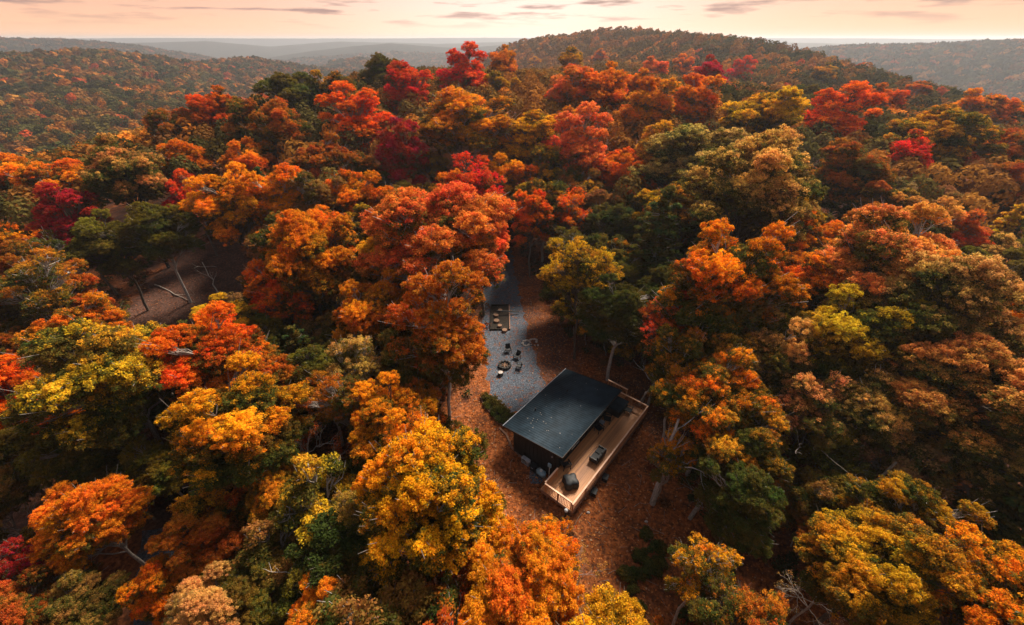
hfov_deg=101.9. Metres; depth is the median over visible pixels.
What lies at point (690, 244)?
pine tree
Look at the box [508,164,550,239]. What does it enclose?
round tree
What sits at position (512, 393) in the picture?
driveway
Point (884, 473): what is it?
leaning tree
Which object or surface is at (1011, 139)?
oak tree
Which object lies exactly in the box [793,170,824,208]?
oak tree
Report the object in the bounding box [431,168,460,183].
maple tree
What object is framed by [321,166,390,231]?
oak tree
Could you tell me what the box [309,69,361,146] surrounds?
oak tree
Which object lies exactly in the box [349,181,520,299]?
oak tree
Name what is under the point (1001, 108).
oak tree
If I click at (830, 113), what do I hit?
maple tree
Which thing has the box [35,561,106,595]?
sapling
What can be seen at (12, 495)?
oak tree
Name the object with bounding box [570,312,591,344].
sapling
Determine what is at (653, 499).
leaning tree
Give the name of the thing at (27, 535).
sapling
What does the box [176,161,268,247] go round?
oak tree
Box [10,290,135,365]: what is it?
oak tree
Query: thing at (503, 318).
timber frame pit
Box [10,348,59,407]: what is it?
slender tree
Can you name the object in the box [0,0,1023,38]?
sky
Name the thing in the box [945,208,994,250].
maple tree
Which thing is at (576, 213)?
slender tree
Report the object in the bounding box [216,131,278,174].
oak tree
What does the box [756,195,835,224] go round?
oak tree
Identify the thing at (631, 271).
oak tree
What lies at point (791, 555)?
brushwood
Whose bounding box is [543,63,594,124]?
maple tree
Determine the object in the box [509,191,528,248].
round tree
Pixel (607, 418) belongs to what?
armchair
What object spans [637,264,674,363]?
maple tree
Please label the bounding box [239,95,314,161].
oak tree
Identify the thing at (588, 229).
round tree
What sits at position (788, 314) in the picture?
round tree
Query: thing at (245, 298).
sapling
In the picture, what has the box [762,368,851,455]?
slender tree
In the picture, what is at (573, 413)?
cabin
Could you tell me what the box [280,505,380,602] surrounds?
sapling
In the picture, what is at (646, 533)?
shrub
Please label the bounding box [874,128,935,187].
maple tree
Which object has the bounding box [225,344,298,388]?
oak tree
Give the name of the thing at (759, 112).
oak tree
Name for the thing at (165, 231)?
oak tree
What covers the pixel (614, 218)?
maple tree
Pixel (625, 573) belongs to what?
shrub
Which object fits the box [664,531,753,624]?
slender tree
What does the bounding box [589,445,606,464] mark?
loveseat
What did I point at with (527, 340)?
stone ring
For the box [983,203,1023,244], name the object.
oak tree
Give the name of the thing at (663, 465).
slender tree
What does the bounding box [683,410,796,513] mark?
oak tree
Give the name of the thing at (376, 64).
oak tree
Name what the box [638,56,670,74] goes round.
maple tree
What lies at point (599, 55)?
maple tree
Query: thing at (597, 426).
armchair
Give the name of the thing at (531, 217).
maple tree
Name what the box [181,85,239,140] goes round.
maple tree
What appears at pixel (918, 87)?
maple tree
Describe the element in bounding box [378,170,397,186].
maple tree
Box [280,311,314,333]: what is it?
sapling
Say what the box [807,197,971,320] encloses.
oak tree
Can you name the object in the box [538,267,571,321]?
sapling
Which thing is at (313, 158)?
oak tree
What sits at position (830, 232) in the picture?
oak tree
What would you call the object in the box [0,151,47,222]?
oak tree
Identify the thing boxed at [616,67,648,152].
maple tree
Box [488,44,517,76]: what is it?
maple tree
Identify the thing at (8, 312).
maple tree
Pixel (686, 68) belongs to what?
maple tree
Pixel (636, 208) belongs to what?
maple tree
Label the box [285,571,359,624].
oak tree
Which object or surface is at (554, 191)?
oak tree
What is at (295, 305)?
slender tree
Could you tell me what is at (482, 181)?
slender tree
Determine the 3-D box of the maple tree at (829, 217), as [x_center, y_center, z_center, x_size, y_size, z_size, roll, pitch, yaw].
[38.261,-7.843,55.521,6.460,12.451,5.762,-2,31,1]
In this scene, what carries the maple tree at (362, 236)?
on the ground
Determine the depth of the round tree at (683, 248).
54.90 m
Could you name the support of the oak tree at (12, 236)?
on the ground
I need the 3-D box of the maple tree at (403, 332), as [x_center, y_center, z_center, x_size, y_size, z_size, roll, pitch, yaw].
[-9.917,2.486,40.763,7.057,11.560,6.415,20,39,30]
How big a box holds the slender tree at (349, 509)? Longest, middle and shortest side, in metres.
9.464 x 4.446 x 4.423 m
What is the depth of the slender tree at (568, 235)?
49.64 m
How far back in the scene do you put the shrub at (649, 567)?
27.59 m
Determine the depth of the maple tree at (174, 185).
59.11 m
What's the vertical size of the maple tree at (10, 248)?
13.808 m
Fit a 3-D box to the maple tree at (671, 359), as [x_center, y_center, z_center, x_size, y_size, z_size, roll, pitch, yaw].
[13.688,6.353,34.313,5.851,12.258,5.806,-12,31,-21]
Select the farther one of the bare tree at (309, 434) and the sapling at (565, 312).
the sapling at (565, 312)
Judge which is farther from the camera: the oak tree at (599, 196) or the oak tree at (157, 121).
the oak tree at (157, 121)
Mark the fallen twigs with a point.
(602, 482)
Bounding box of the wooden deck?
[540,379,648,516]
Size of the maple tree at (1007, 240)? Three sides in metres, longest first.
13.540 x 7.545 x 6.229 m
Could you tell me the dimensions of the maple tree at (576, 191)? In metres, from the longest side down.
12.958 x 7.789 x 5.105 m
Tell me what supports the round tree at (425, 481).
on the ground
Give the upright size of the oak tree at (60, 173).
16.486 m
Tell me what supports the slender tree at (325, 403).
on the ground
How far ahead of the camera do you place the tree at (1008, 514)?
25.02 m
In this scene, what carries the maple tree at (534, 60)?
on the ground
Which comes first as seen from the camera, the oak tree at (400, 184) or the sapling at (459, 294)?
the sapling at (459, 294)
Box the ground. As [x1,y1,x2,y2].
[0,38,1023,624]
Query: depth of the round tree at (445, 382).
36.47 m
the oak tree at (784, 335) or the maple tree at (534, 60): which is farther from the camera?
the maple tree at (534, 60)
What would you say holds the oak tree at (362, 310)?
on the ground
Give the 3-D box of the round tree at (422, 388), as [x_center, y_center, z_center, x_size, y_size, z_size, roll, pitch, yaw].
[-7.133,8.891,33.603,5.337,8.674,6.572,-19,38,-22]
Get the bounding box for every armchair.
[505,343,511,352]
[513,349,520,360]
[516,361,522,369]
[560,459,571,471]
[594,420,604,434]
[603,411,611,424]
[624,402,633,415]
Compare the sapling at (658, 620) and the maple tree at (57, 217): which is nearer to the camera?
the sapling at (658, 620)
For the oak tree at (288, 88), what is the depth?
80.61 m
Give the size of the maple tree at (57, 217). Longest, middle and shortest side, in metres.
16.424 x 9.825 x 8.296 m
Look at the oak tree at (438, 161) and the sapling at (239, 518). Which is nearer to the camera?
the sapling at (239, 518)
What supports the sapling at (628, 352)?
on the ground
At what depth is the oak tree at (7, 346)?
37.15 m
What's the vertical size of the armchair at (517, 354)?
0.942 m
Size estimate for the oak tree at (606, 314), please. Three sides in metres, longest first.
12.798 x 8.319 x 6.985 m
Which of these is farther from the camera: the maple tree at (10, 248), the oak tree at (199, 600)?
the maple tree at (10, 248)
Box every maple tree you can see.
[0,237,44,304]
[0,275,48,367]
[0,352,85,430]
[13,242,74,273]
[22,182,120,297]
[30,415,67,441]
[41,258,115,316]
[113,551,187,624]
[140,509,255,581]
[161,168,217,255]
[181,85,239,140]
[284,344,360,446]
[306,204,359,255]
[314,80,398,156]
[337,273,369,306]
[341,202,375,252]
[350,174,383,191]
[374,115,430,184]
[374,328,441,386]
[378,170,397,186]
[380,258,490,426]
[383,60,434,135]
[385,286,423,379]
[422,541,473,584]
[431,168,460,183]
[435,41,487,97]
[435,168,461,186]
[441,254,456,260]
[457,219,510,315]
[477,141,502,158]
[482,70,521,113]
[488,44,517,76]
[489,109,566,178]
[510,188,555,277]
[527,56,540,67]
[530,145,567,233]
[538,100,612,179]
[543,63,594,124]
[551,105,584,136]
[554,186,586,233]
[557,46,583,73]
[580,230,615,285]
[581,61,630,144]
[582,179,607,192]
[586,203,637,249]
[590,48,608,60]
[611,75,681,143]
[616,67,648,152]
[617,160,657,202]
[624,193,645,235]
[630,119,676,189]
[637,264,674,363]
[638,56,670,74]
[644,323,712,440]
[669,72,726,129]
[672,53,697,74]
[687,51,729,85]
[693,454,787,563]
[704,210,759,244]
[726,55,757,82]
[783,203,828,252]
[791,515,856,579]
[796,80,888,164]
[810,62,838,85]
[818,208,835,224]
[831,470,997,538]
[834,180,920,223]
[841,201,909,226]
[858,176,917,205]
[861,79,912,109]
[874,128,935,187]
[902,80,933,103]
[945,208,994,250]
[961,231,1022,266]
[969,159,1023,224]
[985,243,1023,281]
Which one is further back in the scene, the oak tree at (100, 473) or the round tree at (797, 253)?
the round tree at (797, 253)
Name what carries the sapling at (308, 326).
on the ground
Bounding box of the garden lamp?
[564,508,567,518]
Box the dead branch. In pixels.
[154,284,194,301]
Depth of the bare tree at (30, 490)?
26.23 m
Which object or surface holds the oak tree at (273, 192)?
on the ground
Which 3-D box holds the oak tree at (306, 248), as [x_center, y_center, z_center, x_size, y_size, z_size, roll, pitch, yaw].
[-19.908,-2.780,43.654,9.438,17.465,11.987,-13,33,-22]
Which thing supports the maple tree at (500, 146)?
on the ground
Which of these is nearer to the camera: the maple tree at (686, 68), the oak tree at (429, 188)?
the oak tree at (429, 188)
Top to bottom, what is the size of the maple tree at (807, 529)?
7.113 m
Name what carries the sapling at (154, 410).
on the ground
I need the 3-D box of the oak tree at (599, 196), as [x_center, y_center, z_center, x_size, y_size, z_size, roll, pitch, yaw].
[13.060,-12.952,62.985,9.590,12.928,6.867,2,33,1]
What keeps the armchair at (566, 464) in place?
on the wooden deck
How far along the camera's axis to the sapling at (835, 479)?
27.73 m
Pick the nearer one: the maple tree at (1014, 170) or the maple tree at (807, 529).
the maple tree at (807, 529)
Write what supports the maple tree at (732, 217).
on the ground
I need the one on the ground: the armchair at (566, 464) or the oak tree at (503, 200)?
the oak tree at (503, 200)
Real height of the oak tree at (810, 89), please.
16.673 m
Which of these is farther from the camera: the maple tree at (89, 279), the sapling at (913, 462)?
the maple tree at (89, 279)
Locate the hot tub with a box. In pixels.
[606,396,628,417]
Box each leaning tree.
[634,359,662,405]
[650,399,711,505]
[678,465,761,519]
[877,461,896,481]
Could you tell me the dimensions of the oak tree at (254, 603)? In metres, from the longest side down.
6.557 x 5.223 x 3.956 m
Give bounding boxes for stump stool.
[498,370,502,376]
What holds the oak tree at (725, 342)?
on the ground
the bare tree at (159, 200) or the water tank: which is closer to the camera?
the water tank
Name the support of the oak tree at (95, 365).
on the ground
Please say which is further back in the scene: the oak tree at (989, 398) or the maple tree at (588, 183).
the maple tree at (588, 183)
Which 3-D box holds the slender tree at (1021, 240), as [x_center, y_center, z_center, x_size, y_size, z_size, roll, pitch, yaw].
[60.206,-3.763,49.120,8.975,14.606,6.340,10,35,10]
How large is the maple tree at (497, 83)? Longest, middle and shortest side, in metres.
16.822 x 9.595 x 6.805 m
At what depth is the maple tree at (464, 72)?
91.00 m
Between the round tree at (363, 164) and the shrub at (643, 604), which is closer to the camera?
the shrub at (643, 604)
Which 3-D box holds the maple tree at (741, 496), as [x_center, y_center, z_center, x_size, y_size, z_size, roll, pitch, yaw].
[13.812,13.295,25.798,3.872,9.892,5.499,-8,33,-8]
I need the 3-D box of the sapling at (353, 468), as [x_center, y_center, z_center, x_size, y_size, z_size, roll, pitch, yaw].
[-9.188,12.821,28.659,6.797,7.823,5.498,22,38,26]
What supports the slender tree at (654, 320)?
on the ground
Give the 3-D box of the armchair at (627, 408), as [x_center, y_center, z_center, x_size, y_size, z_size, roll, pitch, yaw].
[10.783,8.941,38.559,0.750,0.942,0.770,21,39,28]
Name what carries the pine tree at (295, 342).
on the ground
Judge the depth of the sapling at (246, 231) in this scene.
57.94 m
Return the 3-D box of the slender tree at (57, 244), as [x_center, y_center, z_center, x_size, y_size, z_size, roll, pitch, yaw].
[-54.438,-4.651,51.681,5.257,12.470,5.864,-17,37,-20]
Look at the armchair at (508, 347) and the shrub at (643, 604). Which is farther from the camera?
the armchair at (508, 347)
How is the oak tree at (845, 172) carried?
on the ground
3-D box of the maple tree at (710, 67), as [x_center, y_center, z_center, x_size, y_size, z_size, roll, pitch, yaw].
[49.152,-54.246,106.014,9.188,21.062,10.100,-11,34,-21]
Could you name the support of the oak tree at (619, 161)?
on the ground
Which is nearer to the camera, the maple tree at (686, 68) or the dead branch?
the dead branch
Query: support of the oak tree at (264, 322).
on the ground
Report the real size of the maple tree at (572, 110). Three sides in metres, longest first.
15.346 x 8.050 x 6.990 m
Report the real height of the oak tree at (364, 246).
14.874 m
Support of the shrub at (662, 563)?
on the ground
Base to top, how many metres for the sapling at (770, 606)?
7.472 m
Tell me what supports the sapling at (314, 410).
on the ground
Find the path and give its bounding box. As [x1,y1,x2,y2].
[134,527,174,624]
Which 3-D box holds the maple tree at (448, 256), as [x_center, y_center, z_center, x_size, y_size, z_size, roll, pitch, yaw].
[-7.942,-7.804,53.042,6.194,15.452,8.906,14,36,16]
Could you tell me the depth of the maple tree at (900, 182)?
54.44 m
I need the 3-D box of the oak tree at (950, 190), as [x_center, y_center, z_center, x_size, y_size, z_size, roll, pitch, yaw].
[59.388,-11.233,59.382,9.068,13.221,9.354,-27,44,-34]
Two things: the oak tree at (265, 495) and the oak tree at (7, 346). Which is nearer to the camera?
the oak tree at (265, 495)
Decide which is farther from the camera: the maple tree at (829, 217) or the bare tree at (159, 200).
the bare tree at (159, 200)
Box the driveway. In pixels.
[478,249,545,411]
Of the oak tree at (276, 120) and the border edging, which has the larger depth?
the oak tree at (276, 120)
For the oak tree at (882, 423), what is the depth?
27.68 m
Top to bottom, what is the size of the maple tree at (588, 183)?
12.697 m
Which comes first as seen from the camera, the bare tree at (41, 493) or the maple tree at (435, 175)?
the bare tree at (41, 493)
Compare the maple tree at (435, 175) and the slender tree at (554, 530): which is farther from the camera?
the maple tree at (435, 175)
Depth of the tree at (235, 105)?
68.81 m
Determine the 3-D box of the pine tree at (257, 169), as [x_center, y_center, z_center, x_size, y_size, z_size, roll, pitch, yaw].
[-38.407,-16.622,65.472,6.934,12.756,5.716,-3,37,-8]
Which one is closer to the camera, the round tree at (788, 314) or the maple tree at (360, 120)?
the round tree at (788, 314)
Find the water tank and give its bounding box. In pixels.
[536,468,545,477]
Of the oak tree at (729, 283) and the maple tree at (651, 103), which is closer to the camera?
the oak tree at (729, 283)
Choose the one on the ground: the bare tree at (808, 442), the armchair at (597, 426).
the bare tree at (808, 442)
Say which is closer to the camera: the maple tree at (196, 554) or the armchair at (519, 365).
the maple tree at (196, 554)
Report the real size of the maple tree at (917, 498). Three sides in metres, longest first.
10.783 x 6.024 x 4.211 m
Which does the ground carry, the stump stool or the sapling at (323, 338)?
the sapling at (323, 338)
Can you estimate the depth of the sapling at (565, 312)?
46.09 m
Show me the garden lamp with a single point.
(566, 512)
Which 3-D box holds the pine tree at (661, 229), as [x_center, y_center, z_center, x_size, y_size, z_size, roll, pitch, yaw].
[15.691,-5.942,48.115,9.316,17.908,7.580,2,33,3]
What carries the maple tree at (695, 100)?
on the ground
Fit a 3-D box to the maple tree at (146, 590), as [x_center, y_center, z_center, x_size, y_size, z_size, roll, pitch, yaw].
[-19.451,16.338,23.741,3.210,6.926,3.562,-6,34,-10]
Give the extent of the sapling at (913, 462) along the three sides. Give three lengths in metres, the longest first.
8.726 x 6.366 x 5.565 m
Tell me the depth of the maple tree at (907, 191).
52.34 m
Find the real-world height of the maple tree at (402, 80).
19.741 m
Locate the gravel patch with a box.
[529,470,543,483]
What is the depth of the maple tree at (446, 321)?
30.89 m
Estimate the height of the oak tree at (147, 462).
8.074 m
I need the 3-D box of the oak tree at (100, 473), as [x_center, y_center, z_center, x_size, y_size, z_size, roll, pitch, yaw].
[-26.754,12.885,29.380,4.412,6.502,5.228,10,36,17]
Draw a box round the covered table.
[562,473,578,490]
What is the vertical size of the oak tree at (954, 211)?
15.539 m
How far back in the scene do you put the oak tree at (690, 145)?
57.01 m
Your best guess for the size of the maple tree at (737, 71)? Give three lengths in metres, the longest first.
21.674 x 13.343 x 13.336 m
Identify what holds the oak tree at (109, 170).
on the ground
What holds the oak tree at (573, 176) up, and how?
on the ground
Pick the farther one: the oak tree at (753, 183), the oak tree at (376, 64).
the oak tree at (376, 64)
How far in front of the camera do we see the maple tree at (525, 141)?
68.46 m
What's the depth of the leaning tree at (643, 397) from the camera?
37.99 m
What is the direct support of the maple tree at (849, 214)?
on the ground
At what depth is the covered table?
31.99 m
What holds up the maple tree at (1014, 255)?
on the ground
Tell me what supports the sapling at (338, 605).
on the ground
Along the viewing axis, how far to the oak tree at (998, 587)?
18.34 m
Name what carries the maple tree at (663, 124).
on the ground
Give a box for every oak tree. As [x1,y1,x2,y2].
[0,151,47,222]
[0,220,41,249]
[0,315,185,452]
[0,325,44,373]
[0,424,63,498]
[0,451,39,543]
[0,564,61,624]
[4,406,134,498]
[5,158,106,209]
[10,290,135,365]
[18,465,155,575]
[38,567,130,624]
[62,208,149,310]
[72,132,170,267]
[74,458,155,519]
[108,200,205,302]
[110,380,194,409]
[113,431,185,500]
[133,300,282,405]
[141,107,212,190]
[154,138,223,232]
[154,339,318,495]
[162,560,252,624]
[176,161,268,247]
[188,292,258,325]
[210,544,290,624]
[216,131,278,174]
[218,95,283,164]
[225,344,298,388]
[234,162,306,220]
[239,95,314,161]
[240,258,310,309]
[241,309,290,349]
[241,452,312,528]
[243,223,267,260]
[249,71,328,141]
[260,206,357,316]
[283,132,359,180]
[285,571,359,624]
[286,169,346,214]
[292,255,364,310]
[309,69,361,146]
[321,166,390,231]
[325,266,413,352]
[346,370,438,465]
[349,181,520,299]
[356,234,430,286]
[357,51,398,101]
[358,561,424,624]
[376,184,399,204]
[392,180,416,190]
[414,151,450,184]
[416,83,515,178]
[420,182,436,193]
[457,510,584,624]
[476,148,525,197]
[493,187,515,221]
[514,177,572,264]
[547,163,603,193]
[556,582,649,624]
[574,184,633,213]
[574,273,671,380]
[593,144,641,193]
[594,246,648,290]
[626,120,752,256]
[629,179,734,260]
[649,343,785,475]
[651,213,811,340]
[679,121,829,251]
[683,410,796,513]
[687,332,791,405]
[712,85,810,135]
[721,304,833,397]
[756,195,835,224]
[757,249,864,310]
[792,283,939,439]
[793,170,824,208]
[793,498,981,624]
[797,83,825,97]
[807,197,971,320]
[807,219,844,248]
[809,137,901,218]
[820,365,942,454]
[850,241,1023,427]
[878,102,1015,174]
[878,327,1023,462]
[888,189,967,244]
[907,427,1023,513]
[910,520,1023,624]
[920,184,985,224]
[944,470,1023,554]
[947,87,1023,169]
[960,245,987,255]
[965,128,1023,190]
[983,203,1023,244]
[985,282,1023,357]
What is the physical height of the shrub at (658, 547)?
0.984 m
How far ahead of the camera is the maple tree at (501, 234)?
47.33 m
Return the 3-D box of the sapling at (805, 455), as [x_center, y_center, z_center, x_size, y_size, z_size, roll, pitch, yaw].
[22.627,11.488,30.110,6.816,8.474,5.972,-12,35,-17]
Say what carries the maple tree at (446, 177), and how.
on the ground
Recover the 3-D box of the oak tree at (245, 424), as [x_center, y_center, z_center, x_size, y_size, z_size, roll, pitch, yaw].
[-17.033,9.674,27.333,9.176,14.451,7.778,-6,34,-16]
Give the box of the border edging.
[499,427,546,479]
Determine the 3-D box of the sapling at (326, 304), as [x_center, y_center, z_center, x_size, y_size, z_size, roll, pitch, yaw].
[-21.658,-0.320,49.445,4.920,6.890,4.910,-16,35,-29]
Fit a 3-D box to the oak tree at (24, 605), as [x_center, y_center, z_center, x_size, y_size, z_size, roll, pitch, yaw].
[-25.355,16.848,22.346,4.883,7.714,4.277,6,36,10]
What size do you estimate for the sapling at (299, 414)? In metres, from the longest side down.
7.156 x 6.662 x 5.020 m
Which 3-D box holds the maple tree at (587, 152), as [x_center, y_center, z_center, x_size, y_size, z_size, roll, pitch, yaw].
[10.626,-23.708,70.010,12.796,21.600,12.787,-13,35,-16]
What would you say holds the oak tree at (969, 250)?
on the ground
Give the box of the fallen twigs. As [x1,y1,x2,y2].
[455,286,677,621]
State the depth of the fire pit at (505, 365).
45.40 m
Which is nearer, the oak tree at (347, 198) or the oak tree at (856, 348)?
the oak tree at (856, 348)
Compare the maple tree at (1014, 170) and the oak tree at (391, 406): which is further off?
the maple tree at (1014, 170)
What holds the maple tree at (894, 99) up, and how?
on the ground
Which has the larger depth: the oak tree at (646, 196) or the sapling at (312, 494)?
the oak tree at (646, 196)
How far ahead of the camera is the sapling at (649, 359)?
40.81 m
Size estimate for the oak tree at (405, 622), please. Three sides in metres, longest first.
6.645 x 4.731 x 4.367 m
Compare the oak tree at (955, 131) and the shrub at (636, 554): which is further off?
the oak tree at (955, 131)
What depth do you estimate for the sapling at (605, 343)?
43.88 m
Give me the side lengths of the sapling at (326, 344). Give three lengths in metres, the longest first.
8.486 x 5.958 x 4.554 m
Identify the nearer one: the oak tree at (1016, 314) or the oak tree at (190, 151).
the oak tree at (1016, 314)
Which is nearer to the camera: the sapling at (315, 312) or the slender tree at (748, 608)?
the slender tree at (748, 608)
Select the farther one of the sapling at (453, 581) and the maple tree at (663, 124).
the maple tree at (663, 124)
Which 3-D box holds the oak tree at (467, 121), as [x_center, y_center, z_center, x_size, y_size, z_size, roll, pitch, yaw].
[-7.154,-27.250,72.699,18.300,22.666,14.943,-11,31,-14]
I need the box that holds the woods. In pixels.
[0,25,1023,239]
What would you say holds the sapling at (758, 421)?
on the ground
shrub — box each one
[480,392,515,425]
[615,564,636,583]
[626,582,640,596]
[631,547,648,562]
[633,566,646,582]
[637,554,662,579]
[637,597,647,617]
[639,525,654,541]
[647,539,667,556]
[651,554,670,572]
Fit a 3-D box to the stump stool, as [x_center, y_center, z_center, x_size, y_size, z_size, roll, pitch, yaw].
[-1.217,6.507,44.280,0.585,0.411,0.600,0,33,0]
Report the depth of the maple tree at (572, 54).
123.71 m
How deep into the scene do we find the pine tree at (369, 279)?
45.75 m
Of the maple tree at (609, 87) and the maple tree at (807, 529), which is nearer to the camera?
the maple tree at (807, 529)
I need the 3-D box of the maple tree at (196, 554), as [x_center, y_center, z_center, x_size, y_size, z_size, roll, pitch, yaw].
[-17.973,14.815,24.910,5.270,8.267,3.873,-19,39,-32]
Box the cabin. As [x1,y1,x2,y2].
[503,368,621,475]
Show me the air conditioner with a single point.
(525, 460)
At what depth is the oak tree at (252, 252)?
50.61 m
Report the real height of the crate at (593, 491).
0.445 m
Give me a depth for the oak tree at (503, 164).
66.24 m
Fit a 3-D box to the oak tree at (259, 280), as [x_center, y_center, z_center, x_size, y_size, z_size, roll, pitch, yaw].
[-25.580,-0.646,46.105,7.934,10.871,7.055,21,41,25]
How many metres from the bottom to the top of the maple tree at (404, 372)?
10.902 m
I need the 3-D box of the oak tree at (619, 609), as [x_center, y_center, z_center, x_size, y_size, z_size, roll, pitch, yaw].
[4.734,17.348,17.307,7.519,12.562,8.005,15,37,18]
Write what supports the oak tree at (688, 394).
on the ground
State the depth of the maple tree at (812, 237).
45.90 m
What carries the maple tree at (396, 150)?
on the ground
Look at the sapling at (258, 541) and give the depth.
23.14 m
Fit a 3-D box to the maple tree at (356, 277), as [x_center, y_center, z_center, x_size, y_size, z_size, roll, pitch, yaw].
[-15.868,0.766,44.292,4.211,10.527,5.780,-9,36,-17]
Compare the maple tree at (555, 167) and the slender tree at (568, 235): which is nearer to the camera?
the slender tree at (568, 235)
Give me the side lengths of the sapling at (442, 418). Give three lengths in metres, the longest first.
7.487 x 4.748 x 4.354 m
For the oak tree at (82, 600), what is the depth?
21.64 m
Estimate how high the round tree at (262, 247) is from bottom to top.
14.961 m
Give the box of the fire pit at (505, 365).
[498,360,510,369]
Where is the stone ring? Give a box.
[521,338,538,346]
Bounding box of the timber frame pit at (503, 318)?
[490,304,509,329]
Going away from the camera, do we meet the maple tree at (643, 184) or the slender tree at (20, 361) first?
the slender tree at (20, 361)
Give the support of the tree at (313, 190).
on the ground
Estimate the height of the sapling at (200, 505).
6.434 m
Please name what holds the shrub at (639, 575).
on the ground
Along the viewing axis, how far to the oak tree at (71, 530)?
22.95 m
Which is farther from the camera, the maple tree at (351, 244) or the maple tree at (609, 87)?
the maple tree at (609, 87)
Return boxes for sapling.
[16,525,56,571]
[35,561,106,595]
[76,396,164,438]
[163,486,237,535]
[193,262,217,292]
[212,485,261,531]
[215,510,308,591]
[225,291,271,315]
[233,273,255,304]
[238,220,273,246]
[261,567,305,624]
[266,451,357,548]
[276,402,309,439]
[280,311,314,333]
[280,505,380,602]
[298,318,325,344]
[300,409,326,428]
[304,300,330,319]
[308,567,432,624]
[310,310,338,346]
[313,293,341,316]
[322,338,340,349]
[343,454,375,498]
[412,574,466,624]
[417,572,476,624]
[434,408,464,435]
[442,283,486,314]
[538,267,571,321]
[550,282,585,336]
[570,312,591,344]
[589,325,629,355]
[606,340,642,364]
[641,336,654,362]
[649,614,665,624]
[700,579,794,624]
[750,384,792,453]
[763,454,797,484]
[768,475,806,530]
[777,477,846,546]
[785,427,875,486]
[789,452,867,509]
[842,438,956,503]
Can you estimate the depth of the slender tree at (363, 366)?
31.57 m
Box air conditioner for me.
[521,455,530,466]
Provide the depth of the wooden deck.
34.61 m
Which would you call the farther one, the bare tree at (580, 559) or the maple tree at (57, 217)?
the maple tree at (57, 217)
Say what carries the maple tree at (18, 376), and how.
on the ground
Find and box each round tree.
[247,210,316,318]
[340,150,388,183]
[350,415,508,585]
[401,376,445,421]
[409,326,452,400]
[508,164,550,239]
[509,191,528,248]
[576,202,611,238]
[605,234,633,284]
[675,227,701,262]
[776,249,804,259]
[776,301,806,318]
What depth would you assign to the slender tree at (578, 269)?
38.93 m
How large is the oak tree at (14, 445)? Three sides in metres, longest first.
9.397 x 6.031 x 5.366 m
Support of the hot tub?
on the wooden deck
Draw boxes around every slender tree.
[0,244,89,323]
[0,535,48,591]
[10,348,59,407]
[27,226,80,273]
[251,284,316,329]
[290,369,386,433]
[321,334,380,391]
[325,487,370,571]
[383,409,428,444]
[451,151,506,196]
[520,513,581,574]
[536,232,625,358]
[544,224,595,264]
[553,193,593,235]
[638,288,700,405]
[646,427,696,497]
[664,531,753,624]
[686,574,790,624]
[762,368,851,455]
[826,208,852,227]
[1009,225,1023,260]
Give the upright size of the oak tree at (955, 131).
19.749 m
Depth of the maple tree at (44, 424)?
29.53 m
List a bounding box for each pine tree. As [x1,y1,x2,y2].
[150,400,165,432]
[177,319,187,328]
[253,166,268,178]
[279,324,318,365]
[359,258,377,283]
[611,185,689,289]
[678,231,703,264]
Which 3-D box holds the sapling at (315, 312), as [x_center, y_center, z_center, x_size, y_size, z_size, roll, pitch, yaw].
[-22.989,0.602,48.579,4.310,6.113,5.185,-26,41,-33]
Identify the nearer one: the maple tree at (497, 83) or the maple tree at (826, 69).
the maple tree at (497, 83)
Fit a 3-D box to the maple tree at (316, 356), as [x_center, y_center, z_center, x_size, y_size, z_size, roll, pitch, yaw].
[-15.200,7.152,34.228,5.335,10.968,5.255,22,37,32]
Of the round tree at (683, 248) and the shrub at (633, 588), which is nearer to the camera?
the shrub at (633, 588)
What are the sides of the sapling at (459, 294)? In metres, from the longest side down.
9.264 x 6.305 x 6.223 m
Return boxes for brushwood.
[29,191,1021,624]
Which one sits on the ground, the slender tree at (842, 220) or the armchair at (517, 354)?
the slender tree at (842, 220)
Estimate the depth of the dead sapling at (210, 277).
58.22 m
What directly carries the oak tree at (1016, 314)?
on the ground
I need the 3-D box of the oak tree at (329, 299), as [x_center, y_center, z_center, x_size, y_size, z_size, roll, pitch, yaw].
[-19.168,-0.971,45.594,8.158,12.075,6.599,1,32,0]
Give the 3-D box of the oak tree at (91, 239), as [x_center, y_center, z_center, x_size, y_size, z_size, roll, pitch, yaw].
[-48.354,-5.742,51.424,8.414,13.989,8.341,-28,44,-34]
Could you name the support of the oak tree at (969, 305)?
on the ground
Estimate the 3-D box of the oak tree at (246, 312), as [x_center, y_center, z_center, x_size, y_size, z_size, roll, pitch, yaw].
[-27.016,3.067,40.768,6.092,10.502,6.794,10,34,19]
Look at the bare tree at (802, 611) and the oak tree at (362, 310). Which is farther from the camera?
the oak tree at (362, 310)
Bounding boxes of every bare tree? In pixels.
[0,485,42,544]
[26,471,65,511]
[149,194,183,211]
[294,408,352,458]
[574,543,607,615]
[730,576,785,623]
[774,570,852,624]
[786,414,846,471]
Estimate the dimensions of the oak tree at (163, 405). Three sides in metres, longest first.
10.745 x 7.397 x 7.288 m
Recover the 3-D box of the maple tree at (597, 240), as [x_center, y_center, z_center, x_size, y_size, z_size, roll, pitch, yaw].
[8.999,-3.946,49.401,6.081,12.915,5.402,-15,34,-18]

